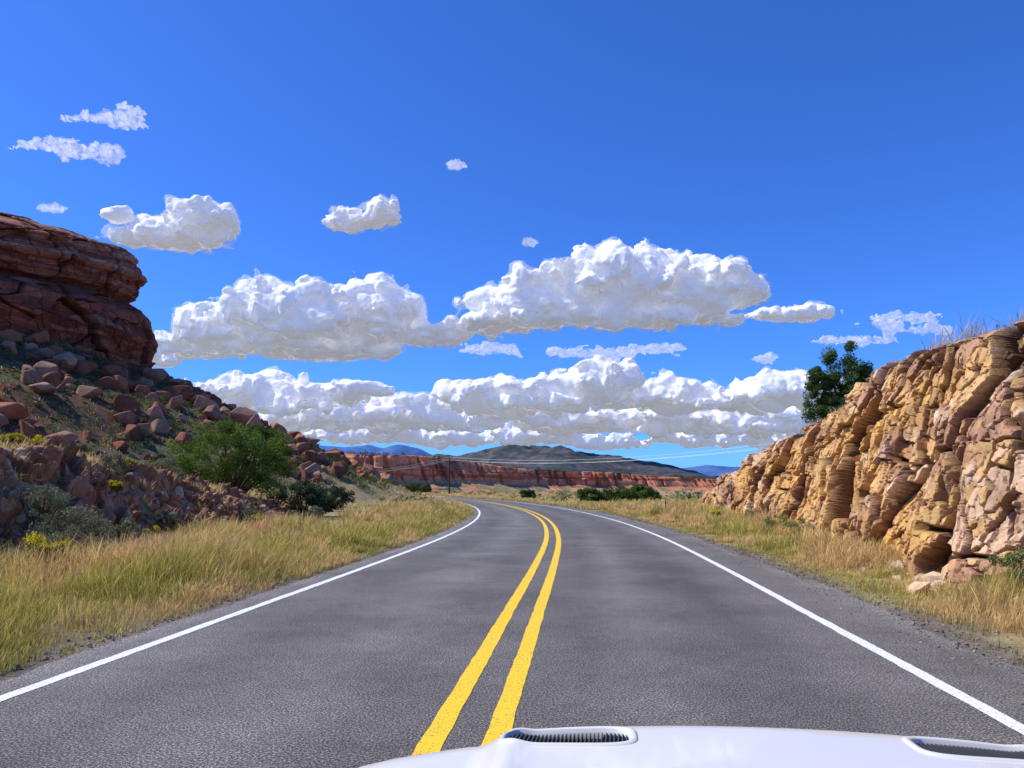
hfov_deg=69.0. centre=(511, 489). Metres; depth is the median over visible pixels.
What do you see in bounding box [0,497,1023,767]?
road
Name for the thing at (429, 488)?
juniper bush
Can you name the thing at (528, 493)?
juniper bush
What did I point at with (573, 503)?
grass
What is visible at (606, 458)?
power lines
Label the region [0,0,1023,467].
sky
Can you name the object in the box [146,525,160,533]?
rabbitbrush
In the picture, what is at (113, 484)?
rabbitbrush
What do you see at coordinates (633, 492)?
juniper bush
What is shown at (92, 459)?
grass
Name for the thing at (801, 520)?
desert shrub
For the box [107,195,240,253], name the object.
cloud
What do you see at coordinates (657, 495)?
juniper bush
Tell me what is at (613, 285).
cloud
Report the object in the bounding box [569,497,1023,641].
grass
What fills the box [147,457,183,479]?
sagebrush
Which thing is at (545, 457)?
distant hill
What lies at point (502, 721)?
road center line
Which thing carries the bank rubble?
on the rock bank
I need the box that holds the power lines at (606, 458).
[380,444,766,471]
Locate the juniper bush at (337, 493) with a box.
[315,484,354,511]
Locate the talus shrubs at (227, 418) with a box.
[0,334,407,491]
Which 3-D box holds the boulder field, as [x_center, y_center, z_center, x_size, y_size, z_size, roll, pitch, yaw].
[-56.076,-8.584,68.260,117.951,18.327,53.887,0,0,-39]
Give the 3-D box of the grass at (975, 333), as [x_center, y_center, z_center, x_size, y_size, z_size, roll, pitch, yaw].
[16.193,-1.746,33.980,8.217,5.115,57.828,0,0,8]
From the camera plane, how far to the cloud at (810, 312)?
5569.64 m
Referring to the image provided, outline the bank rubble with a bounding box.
[0,446,312,588]
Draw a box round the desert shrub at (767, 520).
[762,513,788,530]
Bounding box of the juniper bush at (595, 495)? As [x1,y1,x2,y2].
[577,487,605,501]
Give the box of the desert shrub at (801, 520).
[781,517,814,534]
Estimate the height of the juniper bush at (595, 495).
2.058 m
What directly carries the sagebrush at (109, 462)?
on the rock bank
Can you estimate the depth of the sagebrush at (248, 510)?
28.81 m
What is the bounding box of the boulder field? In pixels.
[0,329,394,486]
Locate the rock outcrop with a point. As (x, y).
(919, 454)
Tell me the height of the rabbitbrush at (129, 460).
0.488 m
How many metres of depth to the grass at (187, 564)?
12.07 m
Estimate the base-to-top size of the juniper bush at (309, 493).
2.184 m
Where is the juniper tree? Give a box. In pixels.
[801,340,873,423]
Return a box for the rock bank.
[0,434,293,549]
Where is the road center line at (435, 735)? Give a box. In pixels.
[411,497,548,755]
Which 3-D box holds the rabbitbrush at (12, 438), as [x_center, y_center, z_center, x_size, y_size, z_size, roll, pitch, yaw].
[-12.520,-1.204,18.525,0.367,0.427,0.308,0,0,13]
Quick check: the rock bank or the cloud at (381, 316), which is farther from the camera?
the cloud at (381, 316)
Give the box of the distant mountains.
[319,444,739,475]
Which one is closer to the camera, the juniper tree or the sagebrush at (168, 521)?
the sagebrush at (168, 521)
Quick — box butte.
[0,212,157,368]
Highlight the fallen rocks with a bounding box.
[769,535,1023,617]
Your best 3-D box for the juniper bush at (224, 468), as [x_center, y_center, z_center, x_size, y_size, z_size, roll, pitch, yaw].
[-14.292,-1.496,38.578,7.014,4.232,5.360,0,0,0]
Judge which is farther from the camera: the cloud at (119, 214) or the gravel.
the cloud at (119, 214)
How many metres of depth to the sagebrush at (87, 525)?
14.72 m
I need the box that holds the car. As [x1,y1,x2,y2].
[359,726,1023,767]
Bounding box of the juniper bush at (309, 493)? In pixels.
[266,480,335,516]
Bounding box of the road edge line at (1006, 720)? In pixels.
[474,498,1023,734]
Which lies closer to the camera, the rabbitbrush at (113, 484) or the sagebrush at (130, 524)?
the sagebrush at (130, 524)
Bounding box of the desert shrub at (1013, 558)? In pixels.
[987,544,1023,594]
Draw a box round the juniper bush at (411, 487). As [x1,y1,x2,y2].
[405,482,427,492]
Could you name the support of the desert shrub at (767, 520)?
on the ground at (372, 497)
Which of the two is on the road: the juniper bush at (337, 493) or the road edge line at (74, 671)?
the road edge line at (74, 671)
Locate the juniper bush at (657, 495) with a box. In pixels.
[639,487,661,499]
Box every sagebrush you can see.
[7,484,74,531]
[20,534,85,558]
[28,504,120,559]
[89,453,130,479]
[94,516,150,546]
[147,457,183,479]
[155,509,183,531]
[238,507,263,521]
[283,511,299,518]
[303,506,324,519]
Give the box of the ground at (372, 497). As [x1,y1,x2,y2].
[0,341,1023,681]
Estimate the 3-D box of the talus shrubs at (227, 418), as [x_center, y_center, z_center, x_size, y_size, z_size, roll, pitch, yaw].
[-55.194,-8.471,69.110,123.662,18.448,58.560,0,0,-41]
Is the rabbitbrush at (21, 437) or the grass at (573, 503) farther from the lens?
the grass at (573, 503)
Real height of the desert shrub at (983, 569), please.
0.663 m
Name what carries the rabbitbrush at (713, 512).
on the ground at (372, 497)
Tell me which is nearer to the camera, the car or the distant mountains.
the car
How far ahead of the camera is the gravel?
9.19 m
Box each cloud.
[99,205,134,223]
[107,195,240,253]
[152,351,180,367]
[154,272,503,361]
[184,355,845,419]
[258,392,823,439]
[302,423,786,450]
[322,195,401,233]
[454,238,769,334]
[744,302,834,322]
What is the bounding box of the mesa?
[345,454,716,492]
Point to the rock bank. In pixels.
(89, 486)
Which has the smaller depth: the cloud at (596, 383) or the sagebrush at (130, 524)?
the sagebrush at (130, 524)
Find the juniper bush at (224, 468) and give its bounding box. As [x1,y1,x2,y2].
[163,420,301,496]
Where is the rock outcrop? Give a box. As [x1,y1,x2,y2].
[699,321,1023,585]
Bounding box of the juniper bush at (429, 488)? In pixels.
[424,484,431,491]
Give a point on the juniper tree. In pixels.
(835, 398)
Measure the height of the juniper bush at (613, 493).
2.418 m
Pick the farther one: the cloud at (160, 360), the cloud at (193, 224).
the cloud at (160, 360)
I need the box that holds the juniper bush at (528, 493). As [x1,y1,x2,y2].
[519,489,535,498]
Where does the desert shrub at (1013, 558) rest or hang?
on the ground at (372, 497)
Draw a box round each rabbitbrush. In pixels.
[0,433,16,446]
[12,432,28,447]
[22,531,71,564]
[27,434,45,445]
[108,479,123,494]
[124,458,136,471]
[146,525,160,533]
[251,513,261,523]
[709,507,719,518]
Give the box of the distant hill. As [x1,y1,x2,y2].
[431,444,718,478]
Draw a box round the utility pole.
[448,457,453,493]
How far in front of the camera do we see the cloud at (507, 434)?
10369.99 m
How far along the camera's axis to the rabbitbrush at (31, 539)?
12.21 m
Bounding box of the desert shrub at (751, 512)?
[744,508,760,517]
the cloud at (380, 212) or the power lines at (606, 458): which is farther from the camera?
the cloud at (380, 212)
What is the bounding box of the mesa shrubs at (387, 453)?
[327,450,716,478]
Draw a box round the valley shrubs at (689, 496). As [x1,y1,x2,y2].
[331,473,704,502]
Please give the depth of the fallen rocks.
11.99 m
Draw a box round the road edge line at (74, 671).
[0,500,479,701]
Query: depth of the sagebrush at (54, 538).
13.03 m
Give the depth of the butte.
88.41 m
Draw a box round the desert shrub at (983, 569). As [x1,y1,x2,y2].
[975,556,995,579]
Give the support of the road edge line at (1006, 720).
on the road
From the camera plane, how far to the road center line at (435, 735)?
6.38 m
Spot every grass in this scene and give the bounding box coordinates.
[0,343,700,509]
[0,429,305,503]
[0,499,475,676]
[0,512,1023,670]
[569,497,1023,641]
[791,303,1023,434]
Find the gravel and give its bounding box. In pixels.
[1,518,1023,704]
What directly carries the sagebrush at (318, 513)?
on the ground at (372, 497)
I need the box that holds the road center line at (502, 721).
[441,497,560,745]
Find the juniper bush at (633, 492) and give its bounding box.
[619,484,656,501]
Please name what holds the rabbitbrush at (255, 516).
on the rock bank
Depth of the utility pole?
219.79 m
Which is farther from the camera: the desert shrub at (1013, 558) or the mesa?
the mesa
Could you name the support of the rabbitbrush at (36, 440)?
on the rock bank
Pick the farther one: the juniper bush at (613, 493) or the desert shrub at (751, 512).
the juniper bush at (613, 493)
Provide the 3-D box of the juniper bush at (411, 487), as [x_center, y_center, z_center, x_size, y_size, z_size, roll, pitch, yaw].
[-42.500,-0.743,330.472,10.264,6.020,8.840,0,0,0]
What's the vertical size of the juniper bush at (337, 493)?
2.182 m
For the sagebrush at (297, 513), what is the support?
on the ground at (372, 497)
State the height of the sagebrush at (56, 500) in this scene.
1.196 m
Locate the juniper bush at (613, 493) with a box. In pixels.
[591,486,625,501]
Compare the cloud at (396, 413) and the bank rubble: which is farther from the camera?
the cloud at (396, 413)

